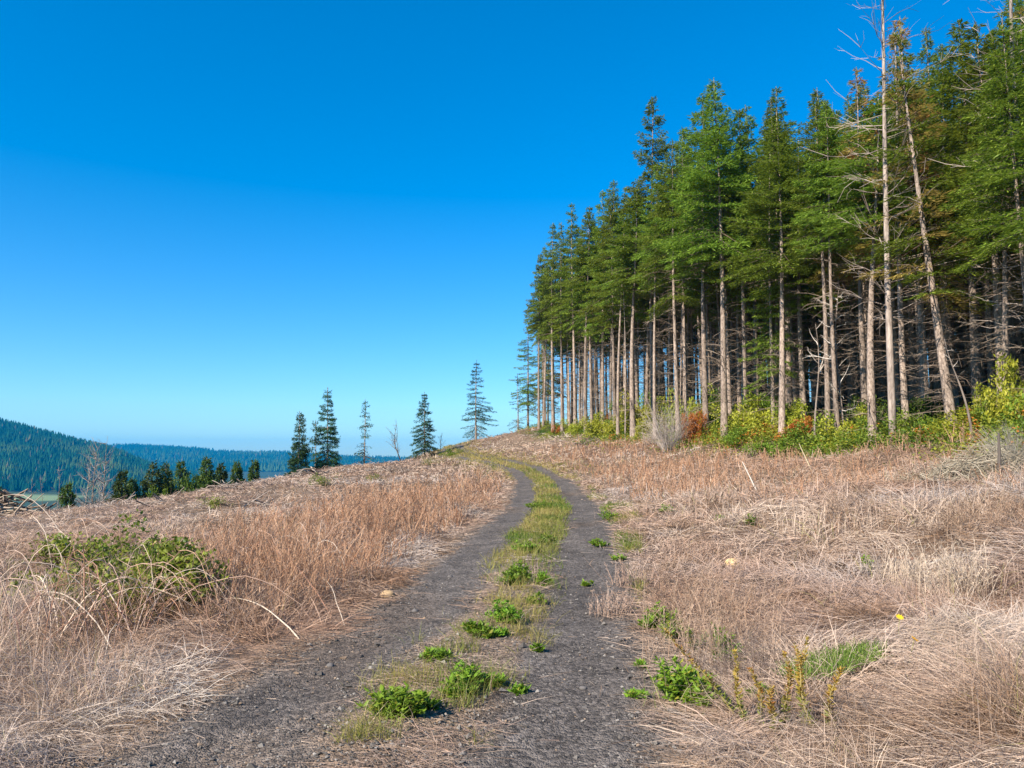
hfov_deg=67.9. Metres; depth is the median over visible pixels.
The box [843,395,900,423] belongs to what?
shrub
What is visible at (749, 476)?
dead stick
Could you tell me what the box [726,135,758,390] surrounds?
fir tree
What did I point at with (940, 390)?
fir tree
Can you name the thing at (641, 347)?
fir tree
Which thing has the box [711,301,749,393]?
fir tree
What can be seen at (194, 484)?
shrub
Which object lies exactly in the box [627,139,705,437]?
fir tree
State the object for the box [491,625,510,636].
weed clump
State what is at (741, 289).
fir tree
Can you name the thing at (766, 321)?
fir tree
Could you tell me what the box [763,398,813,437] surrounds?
shrub
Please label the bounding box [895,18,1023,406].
fir tree
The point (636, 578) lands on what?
dry weed
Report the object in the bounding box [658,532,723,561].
dry weed
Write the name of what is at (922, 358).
fir tree
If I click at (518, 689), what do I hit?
weed clump
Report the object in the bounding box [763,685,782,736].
flower stalk
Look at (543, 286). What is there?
fir tree
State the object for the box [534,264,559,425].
fir tree
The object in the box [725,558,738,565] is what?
rock
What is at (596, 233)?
fir tree
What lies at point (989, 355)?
fir tree
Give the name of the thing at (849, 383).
fir tree
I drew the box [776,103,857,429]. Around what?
fir tree
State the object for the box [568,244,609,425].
fir tree
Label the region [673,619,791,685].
dry weed
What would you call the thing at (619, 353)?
fir tree
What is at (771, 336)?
fir tree
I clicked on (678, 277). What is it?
fir tree
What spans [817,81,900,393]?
fir tree
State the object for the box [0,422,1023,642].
dry weeds
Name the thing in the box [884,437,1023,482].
brush pile
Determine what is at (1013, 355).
fir tree
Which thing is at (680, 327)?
fir tree
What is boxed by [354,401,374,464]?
lone fir
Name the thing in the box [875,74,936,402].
fir tree
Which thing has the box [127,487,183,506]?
slash pile
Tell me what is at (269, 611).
bramble cane
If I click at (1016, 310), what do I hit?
fir tree
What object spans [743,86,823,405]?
fir tree
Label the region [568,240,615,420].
fir tree
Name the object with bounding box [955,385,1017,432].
shrub
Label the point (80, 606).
bramble cane
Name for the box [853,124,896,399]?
fir tree
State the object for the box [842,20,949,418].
fir tree
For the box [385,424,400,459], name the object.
bare tree
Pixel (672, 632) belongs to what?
weed clump
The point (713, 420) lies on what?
shrub
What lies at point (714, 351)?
fir tree
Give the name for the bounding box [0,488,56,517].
log pile
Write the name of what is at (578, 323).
fir tree
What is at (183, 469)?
young conifer
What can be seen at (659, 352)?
fir tree
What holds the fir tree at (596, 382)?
on the ground at (50, 497)
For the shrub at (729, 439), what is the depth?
36.04 m
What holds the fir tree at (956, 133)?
on the ground at (50, 497)
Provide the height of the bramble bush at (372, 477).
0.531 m
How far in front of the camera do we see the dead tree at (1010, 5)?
22.44 m
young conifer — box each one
[56,482,76,509]
[106,469,131,502]
[126,477,140,499]
[139,460,164,498]
[156,462,177,494]
[172,460,191,490]
[190,456,218,491]
[214,462,228,485]
[229,460,245,483]
[246,459,261,482]
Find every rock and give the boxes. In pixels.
[380,590,394,597]
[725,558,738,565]
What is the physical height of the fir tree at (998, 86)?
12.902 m
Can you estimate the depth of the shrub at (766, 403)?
39.69 m
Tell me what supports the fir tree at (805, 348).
on the ground at (50, 497)
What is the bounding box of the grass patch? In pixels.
[773,637,891,679]
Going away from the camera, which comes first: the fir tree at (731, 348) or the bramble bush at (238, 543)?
the bramble bush at (238, 543)
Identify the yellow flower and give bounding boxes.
[896,614,903,633]
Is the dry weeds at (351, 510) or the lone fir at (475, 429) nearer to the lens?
the dry weeds at (351, 510)
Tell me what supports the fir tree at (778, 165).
on the ground at (50, 497)
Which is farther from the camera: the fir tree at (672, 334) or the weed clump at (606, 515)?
the fir tree at (672, 334)
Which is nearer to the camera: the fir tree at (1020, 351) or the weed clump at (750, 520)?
the weed clump at (750, 520)
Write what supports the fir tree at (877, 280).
on the ground at (50, 497)
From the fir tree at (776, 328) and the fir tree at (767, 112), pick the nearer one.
the fir tree at (767, 112)
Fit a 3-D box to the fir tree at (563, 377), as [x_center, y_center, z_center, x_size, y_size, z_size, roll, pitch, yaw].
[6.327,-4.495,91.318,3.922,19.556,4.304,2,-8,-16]
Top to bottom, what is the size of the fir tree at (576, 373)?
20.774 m
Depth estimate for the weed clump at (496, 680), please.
4.34 m
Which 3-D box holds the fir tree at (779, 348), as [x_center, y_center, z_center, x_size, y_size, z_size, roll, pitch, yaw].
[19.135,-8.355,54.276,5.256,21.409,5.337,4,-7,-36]
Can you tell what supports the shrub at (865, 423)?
on the ground at (50, 497)
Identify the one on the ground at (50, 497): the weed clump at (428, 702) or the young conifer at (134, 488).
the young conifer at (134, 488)
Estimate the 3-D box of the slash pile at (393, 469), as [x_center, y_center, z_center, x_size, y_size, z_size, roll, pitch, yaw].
[-7.445,4.959,45.707,3.935,0.772,2.812,0,-5,0]
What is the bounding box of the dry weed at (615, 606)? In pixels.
[587,581,639,618]
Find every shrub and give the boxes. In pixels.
[135,473,191,499]
[146,486,167,498]
[175,472,205,493]
[199,470,221,488]
[438,448,462,455]
[550,425,564,433]
[560,417,583,434]
[579,411,608,437]
[601,416,623,435]
[603,400,629,428]
[604,388,667,433]
[611,423,628,434]
[634,406,652,441]
[637,393,673,424]
[666,380,718,433]
[680,409,707,442]
[697,384,736,426]
[709,402,747,437]
[717,426,766,447]
[729,391,793,434]
[739,437,800,456]
[749,392,817,426]
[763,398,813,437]
[773,415,812,441]
[774,420,833,452]
[780,452,812,459]
[803,441,846,457]
[812,409,881,448]
[818,403,867,451]
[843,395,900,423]
[845,412,887,446]
[886,407,944,437]
[897,392,944,422]
[914,414,960,430]
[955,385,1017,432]
[958,381,993,426]
[978,351,1023,432]
[1001,386,1023,446]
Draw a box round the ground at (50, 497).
[0,389,1023,767]
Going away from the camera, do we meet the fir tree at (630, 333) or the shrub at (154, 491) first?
the shrub at (154, 491)
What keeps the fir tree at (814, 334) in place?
on the ground at (50, 497)
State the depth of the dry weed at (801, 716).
3.40 m
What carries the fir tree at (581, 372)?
on the ground at (50, 497)
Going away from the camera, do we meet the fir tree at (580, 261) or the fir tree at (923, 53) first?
the fir tree at (923, 53)
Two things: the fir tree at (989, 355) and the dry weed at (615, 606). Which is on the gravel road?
the dry weed at (615, 606)
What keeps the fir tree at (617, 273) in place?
on the ground at (50, 497)
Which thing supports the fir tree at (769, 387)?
on the ground at (50, 497)
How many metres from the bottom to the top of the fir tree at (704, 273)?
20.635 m
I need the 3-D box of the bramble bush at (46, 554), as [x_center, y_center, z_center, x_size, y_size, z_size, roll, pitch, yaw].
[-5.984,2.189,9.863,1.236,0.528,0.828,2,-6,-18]
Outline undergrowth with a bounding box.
[516,407,1023,463]
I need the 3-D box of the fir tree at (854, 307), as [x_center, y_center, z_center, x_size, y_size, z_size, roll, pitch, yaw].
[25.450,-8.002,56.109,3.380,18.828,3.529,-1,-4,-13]
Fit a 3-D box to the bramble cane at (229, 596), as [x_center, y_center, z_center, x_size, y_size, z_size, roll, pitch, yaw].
[-2.587,1.970,7.714,0.225,0.470,3.784,0,-5,-5]
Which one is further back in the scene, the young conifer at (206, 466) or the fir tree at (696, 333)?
the fir tree at (696, 333)
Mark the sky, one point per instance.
(218, 217)
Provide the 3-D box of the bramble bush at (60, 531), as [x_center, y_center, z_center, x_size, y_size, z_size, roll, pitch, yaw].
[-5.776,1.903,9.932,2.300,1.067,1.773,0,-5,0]
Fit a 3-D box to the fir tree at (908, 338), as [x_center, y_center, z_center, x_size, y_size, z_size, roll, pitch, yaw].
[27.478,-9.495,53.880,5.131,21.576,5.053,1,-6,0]
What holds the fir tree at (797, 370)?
on the ground at (50, 497)
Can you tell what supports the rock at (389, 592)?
on the gravel road
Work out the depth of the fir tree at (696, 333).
85.17 m
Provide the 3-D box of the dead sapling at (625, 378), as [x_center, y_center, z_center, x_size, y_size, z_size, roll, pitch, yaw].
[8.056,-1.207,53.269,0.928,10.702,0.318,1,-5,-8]
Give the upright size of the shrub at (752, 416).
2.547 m
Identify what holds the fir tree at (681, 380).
on the ground at (50, 497)
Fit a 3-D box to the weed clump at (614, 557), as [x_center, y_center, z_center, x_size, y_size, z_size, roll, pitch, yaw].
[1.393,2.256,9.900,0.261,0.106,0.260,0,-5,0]
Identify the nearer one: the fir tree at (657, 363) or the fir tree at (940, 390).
the fir tree at (940, 390)
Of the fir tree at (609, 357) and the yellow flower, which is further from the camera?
the fir tree at (609, 357)
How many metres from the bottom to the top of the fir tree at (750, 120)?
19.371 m
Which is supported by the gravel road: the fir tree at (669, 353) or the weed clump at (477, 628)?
the weed clump at (477, 628)
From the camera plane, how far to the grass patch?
4.27 m
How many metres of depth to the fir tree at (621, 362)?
91.71 m
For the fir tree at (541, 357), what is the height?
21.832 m
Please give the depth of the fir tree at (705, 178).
41.08 m
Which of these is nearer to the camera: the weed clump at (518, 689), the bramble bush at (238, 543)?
the weed clump at (518, 689)
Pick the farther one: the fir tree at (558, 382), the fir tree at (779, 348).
the fir tree at (558, 382)
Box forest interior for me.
[679,248,1023,401]
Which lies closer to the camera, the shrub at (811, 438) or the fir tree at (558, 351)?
the shrub at (811, 438)
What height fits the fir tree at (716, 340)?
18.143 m
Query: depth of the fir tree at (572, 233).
72.97 m
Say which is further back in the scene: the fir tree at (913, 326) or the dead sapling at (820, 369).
the fir tree at (913, 326)
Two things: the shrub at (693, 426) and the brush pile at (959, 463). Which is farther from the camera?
the shrub at (693, 426)
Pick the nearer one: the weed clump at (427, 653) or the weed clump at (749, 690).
the weed clump at (749, 690)
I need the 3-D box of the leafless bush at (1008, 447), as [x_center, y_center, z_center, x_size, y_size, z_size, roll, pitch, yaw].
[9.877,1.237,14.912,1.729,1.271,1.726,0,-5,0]
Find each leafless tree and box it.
[53,469,63,508]
[65,438,121,505]
[75,456,97,506]
[84,436,132,505]
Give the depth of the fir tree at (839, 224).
28.02 m
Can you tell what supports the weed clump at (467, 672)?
on the gravel road
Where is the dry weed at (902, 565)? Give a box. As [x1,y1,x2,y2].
[864,538,950,589]
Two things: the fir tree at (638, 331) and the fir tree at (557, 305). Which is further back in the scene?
the fir tree at (557, 305)
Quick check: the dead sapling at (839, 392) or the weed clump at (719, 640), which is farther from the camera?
the dead sapling at (839, 392)
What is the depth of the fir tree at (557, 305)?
75.79 m
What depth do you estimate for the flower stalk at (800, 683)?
3.48 m
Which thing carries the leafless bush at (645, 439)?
on the ground at (50, 497)
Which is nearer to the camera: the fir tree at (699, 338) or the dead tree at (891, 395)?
the dead tree at (891, 395)
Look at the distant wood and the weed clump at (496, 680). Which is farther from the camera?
the distant wood
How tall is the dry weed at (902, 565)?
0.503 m
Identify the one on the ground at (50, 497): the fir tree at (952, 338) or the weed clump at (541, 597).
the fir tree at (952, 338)
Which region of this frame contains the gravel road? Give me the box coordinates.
[41,443,737,767]
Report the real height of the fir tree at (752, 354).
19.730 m
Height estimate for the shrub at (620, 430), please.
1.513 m
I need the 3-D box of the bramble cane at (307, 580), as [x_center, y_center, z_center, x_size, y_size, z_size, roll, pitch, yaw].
[-2.883,2.009,8.775,0.137,0.576,4.795,4,-6,-34]
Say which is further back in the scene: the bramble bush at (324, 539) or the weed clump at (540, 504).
the weed clump at (540, 504)
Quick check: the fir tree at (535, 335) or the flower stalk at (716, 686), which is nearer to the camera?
the flower stalk at (716, 686)
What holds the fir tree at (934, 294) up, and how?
on the ground at (50, 497)
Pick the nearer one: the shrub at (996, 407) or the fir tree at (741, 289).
the shrub at (996, 407)
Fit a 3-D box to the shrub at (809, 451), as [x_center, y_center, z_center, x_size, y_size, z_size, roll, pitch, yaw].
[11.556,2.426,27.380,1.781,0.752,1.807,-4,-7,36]
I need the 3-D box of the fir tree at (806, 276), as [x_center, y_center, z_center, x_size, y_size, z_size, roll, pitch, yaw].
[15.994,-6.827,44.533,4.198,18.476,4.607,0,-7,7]
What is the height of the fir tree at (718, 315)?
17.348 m
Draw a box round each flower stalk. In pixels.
[662,627,737,718]
[732,649,750,727]
[746,667,765,726]
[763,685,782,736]
[776,650,794,728]
[792,643,814,732]
[793,636,809,729]
[821,666,844,736]
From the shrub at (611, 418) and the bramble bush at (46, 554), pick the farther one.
the shrub at (611, 418)
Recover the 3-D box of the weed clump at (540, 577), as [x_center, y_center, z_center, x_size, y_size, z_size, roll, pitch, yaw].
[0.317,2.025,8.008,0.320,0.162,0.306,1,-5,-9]
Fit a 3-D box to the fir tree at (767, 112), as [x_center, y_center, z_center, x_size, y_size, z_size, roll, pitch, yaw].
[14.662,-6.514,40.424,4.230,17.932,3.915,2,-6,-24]
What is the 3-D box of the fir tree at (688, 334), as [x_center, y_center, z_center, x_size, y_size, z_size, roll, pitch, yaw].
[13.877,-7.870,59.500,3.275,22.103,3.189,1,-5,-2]
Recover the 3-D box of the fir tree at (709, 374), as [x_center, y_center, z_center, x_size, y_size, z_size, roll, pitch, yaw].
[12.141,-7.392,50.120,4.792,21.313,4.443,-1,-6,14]
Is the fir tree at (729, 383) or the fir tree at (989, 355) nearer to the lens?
the fir tree at (989, 355)
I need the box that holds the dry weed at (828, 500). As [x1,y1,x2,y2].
[806,484,877,526]
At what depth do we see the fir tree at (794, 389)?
46.25 m
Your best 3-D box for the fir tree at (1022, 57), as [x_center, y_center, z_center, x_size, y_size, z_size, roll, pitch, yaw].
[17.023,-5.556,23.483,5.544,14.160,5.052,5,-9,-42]
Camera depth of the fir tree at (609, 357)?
77.19 m
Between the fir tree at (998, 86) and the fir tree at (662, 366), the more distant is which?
the fir tree at (662, 366)
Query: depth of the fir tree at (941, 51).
34.63 m
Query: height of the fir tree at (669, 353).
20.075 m
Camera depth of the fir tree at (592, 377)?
85.84 m
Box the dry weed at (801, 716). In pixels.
[746,659,896,754]
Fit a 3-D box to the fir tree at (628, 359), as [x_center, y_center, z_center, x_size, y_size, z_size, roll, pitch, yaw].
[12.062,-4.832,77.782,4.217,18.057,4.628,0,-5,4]
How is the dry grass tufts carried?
on the ground at (50, 497)
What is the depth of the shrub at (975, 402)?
25.24 m
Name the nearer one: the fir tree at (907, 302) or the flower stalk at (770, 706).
the flower stalk at (770, 706)
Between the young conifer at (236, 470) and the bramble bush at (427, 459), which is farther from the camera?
the young conifer at (236, 470)
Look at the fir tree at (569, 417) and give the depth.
81.93 m
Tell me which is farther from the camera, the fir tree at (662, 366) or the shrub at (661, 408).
the fir tree at (662, 366)
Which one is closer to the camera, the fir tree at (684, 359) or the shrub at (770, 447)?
the shrub at (770, 447)
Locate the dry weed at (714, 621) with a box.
[587,544,838,674]
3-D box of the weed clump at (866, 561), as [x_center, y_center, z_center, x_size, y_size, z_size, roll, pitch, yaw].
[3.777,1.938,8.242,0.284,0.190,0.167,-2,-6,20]
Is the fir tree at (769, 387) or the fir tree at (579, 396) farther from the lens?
the fir tree at (579, 396)
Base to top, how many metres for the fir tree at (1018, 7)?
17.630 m
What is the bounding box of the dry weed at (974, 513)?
[902,480,1023,544]
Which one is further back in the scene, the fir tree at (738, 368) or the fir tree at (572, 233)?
the fir tree at (572, 233)
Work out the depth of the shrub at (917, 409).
29.19 m
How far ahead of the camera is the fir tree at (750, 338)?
61.38 m
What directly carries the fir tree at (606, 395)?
on the ground at (50, 497)
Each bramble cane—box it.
[1,606,37,667]
[19,576,110,646]
[21,546,134,636]
[66,597,108,657]
[71,562,132,640]
[95,622,127,679]
[140,582,167,647]
[205,588,298,638]
[211,562,267,636]
[257,537,330,614]
[315,574,344,624]
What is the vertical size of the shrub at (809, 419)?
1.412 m
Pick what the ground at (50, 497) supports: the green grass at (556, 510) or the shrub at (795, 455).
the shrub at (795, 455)
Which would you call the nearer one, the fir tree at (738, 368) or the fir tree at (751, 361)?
the fir tree at (738, 368)
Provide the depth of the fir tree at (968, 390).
52.42 m
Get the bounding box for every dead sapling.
[623,292,627,437]
[802,290,855,426]
[807,315,842,434]
[943,339,973,439]
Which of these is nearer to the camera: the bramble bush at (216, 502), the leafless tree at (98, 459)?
the bramble bush at (216, 502)
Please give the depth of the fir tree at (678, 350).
73.30 m
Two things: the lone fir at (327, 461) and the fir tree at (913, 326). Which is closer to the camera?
the fir tree at (913, 326)
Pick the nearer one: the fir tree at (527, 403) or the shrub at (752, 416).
the shrub at (752, 416)
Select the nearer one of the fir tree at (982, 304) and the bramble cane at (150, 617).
the bramble cane at (150, 617)
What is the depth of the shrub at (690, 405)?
47.08 m
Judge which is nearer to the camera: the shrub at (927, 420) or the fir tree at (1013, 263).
the shrub at (927, 420)
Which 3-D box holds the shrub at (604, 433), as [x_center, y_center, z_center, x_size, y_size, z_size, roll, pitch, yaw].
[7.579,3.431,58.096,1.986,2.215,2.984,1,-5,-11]
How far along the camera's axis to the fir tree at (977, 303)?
39.56 m
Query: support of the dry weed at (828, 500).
on the ground at (50, 497)
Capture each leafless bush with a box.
[635,389,701,452]
[638,428,659,446]
[963,420,1023,467]
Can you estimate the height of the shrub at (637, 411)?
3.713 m
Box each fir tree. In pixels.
[509,304,541,426]
[522,254,554,428]
[525,223,576,431]
[526,246,554,422]
[528,263,556,414]
[533,292,566,417]
[533,304,550,420]
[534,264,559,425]
[540,222,579,432]
[543,283,557,422]
[545,204,597,425]
[549,279,583,418]
[553,272,577,425]
[553,294,578,419]
[555,206,605,434]
[555,247,592,420]
[555,276,580,423]
[557,232,578,424]
[560,212,609,425]
[566,231,593,424]
[566,357,578,410]
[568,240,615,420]
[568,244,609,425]
[569,272,583,414]
[569,329,598,415]
[572,190,623,422]
[577,197,639,421]
[578,179,627,415]
[579,254,623,420]
[581,244,599,413]
[587,339,598,404]
[588,344,598,418]
[589,194,666,438]
[591,206,637,436]
[594,197,631,419]
[594,220,646,412]
[596,328,622,407]
[598,342,608,414]
[604,343,629,391]
[606,203,667,410]
[606,233,627,401]
[609,333,629,408]
[613,96,679,421]
[614,327,629,399]
[615,193,653,409]
[616,218,656,405]
[617,333,646,404]
[620,219,642,399]
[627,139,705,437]
[627,184,647,400]
[627,292,680,396]
[627,315,667,395]
[629,164,674,439]
[632,127,718,429]
[634,174,699,429]
[639,314,648,401]
[639,316,679,406]
[640,278,700,420]
[640,333,667,397]
[641,207,692,418]
[643,291,667,400]
[647,77,782,438]
[652,95,750,439]
[656,317,690,402]
[657,312,700,399]
[658,135,699,402]
[661,282,717,396]
[665,119,733,395]
[666,154,698,414]
[667,305,698,402]
[667,316,680,391]
[672,147,697,396]
[673,281,698,396]
[675,306,705,401]
[679,334,699,397]
[689,308,700,401]
[689,328,709,401]
[691,112,753,417]
[691,270,741,403]
[692,170,736,404]
[694,168,731,395]
[697,304,717,384]
[698,150,769,413]
[699,313,728,396]
[700,312,729,335]
[705,288,750,410]
[707,108,787,411]
[708,110,825,435]
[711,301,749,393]
[712,308,717,398]
[716,193,739,414]
[725,105,775,407]
[725,147,767,408]
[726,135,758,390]
[733,184,807,399]
[735,300,767,388]
[738,140,849,418]
[739,144,801,425]
[739,156,809,400]
[740,295,761,408]
[740,328,765,402]
[742,98,818,408]
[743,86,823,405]
[747,150,773,403]
[747,302,795,389]
[749,319,767,398]
[751,318,766,393]
[758,315,766,404]
[760,327,767,398]
[764,127,810,405]
[765,131,820,404]
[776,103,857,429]
[784,149,820,403]
[785,278,819,403]
[790,101,863,431]
[791,88,859,417]
[791,96,933,447]
[793,154,845,407]
[794,169,823,407]
[794,308,821,394]
[795,136,858,401]
[801,282,841,404]
[805,101,841,410]
[806,67,899,412]
[806,115,884,410]
[809,284,853,386]
[810,107,852,400]
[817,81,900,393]
[822,89,884,391]
[822,302,855,374]
[825,110,874,406]
[831,95,886,393]
[834,106,896,391]
[837,290,883,400]
[837,298,848,398]
[838,296,860,402]
[839,16,963,405]
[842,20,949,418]
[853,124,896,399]
[854,295,898,395]
[855,33,1001,434]
[865,79,915,411]
[874,250,897,403]
[874,257,913,386]
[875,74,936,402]
[879,60,962,397]
[881,69,938,400]
[883,248,931,396]
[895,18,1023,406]
[896,68,983,406]
[897,112,931,380]
[902,44,988,398]
[902,241,961,401]
[905,27,970,372]
[907,283,932,397]
[920,21,1023,398]
[924,261,956,369]
[925,268,933,395]
[926,85,969,395]
[928,119,956,397]
[935,47,1018,399]
[938,9,1023,395]
[940,50,1023,403]
[947,119,995,389]
[949,64,994,398]
[949,265,984,392]
[955,93,993,386]
[958,18,1023,312]
[960,42,1023,400]
[963,80,1023,256]
[964,0,1023,373]
[964,5,1023,365]
[964,261,1022,375]
[971,58,1019,372]
[974,34,1023,372]
[976,257,1023,384]
[979,283,994,368]
[996,0,1023,368]
[1012,267,1023,379]
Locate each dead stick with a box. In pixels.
[742,462,756,490]
[997,433,1001,474]
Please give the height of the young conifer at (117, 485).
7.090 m
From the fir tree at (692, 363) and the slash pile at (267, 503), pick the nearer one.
the slash pile at (267, 503)
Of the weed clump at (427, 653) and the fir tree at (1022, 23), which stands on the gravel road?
the weed clump at (427, 653)
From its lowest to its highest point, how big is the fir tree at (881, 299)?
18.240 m
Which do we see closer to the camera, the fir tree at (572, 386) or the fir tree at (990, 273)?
the fir tree at (990, 273)
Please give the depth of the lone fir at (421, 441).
73.83 m
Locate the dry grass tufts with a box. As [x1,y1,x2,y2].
[0,431,1023,767]
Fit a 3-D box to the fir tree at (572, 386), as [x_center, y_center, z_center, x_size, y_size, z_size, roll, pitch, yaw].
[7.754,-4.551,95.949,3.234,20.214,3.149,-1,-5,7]
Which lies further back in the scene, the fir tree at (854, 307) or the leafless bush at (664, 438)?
the fir tree at (854, 307)
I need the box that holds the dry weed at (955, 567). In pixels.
[899,527,1023,603]
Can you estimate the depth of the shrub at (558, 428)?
75.82 m
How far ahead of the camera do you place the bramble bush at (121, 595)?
5.88 m
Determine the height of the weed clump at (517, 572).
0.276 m
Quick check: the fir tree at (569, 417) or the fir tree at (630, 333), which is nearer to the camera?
the fir tree at (630, 333)
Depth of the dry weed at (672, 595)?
6.25 m
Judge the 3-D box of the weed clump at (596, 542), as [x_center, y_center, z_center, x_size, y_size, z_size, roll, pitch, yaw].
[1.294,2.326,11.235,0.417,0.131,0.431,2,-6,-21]
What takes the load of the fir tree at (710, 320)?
on the ground at (50, 497)
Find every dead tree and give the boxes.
[800,0,970,447]
[931,0,1023,331]
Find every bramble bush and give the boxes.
[0,492,144,567]
[0,535,300,652]
[0,536,191,654]
[6,532,97,566]
[7,548,132,612]
[49,509,167,580]
[66,536,231,626]
[104,507,337,600]
[196,494,235,508]
[263,500,376,578]
[308,471,340,485]
[364,474,382,481]
[420,457,440,464]
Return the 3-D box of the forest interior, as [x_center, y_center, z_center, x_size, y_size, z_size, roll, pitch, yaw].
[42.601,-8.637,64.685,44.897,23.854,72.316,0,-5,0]
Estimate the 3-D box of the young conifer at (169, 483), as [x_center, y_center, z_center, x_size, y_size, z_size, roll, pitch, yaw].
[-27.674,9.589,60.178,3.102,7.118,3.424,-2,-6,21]
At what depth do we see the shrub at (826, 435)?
30.79 m
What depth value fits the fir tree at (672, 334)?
61.13 m
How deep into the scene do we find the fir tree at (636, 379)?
60.91 m
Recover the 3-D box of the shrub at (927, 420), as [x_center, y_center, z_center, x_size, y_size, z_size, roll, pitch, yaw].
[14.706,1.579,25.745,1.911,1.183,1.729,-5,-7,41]
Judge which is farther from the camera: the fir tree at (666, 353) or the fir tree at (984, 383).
the fir tree at (666, 353)
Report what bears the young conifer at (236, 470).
on the ground at (50, 497)
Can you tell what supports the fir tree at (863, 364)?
on the ground at (50, 497)
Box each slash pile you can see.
[87,492,134,505]
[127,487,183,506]
[194,479,252,490]
[220,490,293,509]
[289,465,335,477]
[359,461,419,472]
[542,429,573,439]
[575,435,607,444]
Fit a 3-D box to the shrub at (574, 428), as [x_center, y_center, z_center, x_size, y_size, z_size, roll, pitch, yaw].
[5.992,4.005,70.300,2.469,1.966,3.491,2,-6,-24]
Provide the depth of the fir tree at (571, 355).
86.56 m
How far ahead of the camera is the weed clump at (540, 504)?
18.35 m
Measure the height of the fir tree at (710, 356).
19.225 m
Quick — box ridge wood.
[0,417,205,494]
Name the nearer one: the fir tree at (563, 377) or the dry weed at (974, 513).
the dry weed at (974, 513)
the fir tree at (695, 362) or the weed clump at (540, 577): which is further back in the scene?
the fir tree at (695, 362)
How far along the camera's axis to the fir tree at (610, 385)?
62.54 m
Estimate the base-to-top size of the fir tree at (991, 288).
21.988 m
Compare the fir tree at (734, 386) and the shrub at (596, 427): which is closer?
the fir tree at (734, 386)
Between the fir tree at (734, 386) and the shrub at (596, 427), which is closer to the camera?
the fir tree at (734, 386)
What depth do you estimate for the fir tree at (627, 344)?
72.19 m
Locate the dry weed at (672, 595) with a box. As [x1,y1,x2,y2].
[640,561,783,630]
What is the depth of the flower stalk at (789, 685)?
3.54 m
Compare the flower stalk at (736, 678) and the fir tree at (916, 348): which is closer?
the flower stalk at (736, 678)
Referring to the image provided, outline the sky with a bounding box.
[0,0,1022,457]
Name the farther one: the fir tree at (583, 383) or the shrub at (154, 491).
the fir tree at (583, 383)
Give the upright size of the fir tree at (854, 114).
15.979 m
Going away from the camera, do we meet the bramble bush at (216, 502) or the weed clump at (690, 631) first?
the weed clump at (690, 631)
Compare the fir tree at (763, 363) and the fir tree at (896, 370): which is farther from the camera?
the fir tree at (763, 363)
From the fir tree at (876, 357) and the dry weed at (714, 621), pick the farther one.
the fir tree at (876, 357)
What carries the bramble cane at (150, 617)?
on the ground at (50, 497)
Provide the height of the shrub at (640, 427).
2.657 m
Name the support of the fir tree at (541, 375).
on the ground at (50, 497)
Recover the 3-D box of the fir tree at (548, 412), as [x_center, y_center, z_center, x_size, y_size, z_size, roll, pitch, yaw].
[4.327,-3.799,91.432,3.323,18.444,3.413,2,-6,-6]
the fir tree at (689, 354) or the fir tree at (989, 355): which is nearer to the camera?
the fir tree at (989, 355)
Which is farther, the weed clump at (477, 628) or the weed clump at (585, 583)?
the weed clump at (585, 583)
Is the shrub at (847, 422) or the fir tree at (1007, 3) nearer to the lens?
the shrub at (847, 422)
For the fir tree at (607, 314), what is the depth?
59.11 m
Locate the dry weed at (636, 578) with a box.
[603,552,673,587]
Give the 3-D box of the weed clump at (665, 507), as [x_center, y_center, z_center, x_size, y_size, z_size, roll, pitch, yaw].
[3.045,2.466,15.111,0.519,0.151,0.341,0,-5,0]
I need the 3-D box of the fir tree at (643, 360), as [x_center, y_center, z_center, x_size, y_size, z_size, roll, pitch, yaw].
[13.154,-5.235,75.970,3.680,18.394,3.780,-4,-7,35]
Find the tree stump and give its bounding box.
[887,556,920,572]
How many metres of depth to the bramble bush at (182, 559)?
6.85 m
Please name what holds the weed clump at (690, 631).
on the ground at (50, 497)
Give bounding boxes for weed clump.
[348,674,447,726]
[406,693,451,710]
[415,659,502,700]
[418,645,462,662]
[458,618,499,638]
[477,671,511,686]
[478,598,532,625]
[481,560,543,586]
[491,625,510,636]
[506,681,531,695]
[511,540,546,552]
[516,589,546,604]
[525,497,572,508]
[528,642,544,652]
[529,531,566,542]
[529,569,554,584]
[580,578,594,585]
[587,537,613,546]
[594,504,621,519]
[609,553,626,560]
[623,687,649,698]
[629,601,683,629]
[633,658,646,667]
[636,653,750,715]
[645,617,704,642]
[659,504,672,511]
[683,622,732,650]
[708,620,761,668]
[742,682,776,697]
[743,512,755,525]
[861,555,873,571]
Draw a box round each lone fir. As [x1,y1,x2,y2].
[284,411,310,474]
[305,388,341,472]
[308,421,321,464]
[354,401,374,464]
[405,392,439,458]
[460,360,498,440]
[507,374,524,429]
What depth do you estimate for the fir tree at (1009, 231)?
19.48 m
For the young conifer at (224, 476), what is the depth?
63.51 m
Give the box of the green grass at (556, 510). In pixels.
[319,438,646,745]

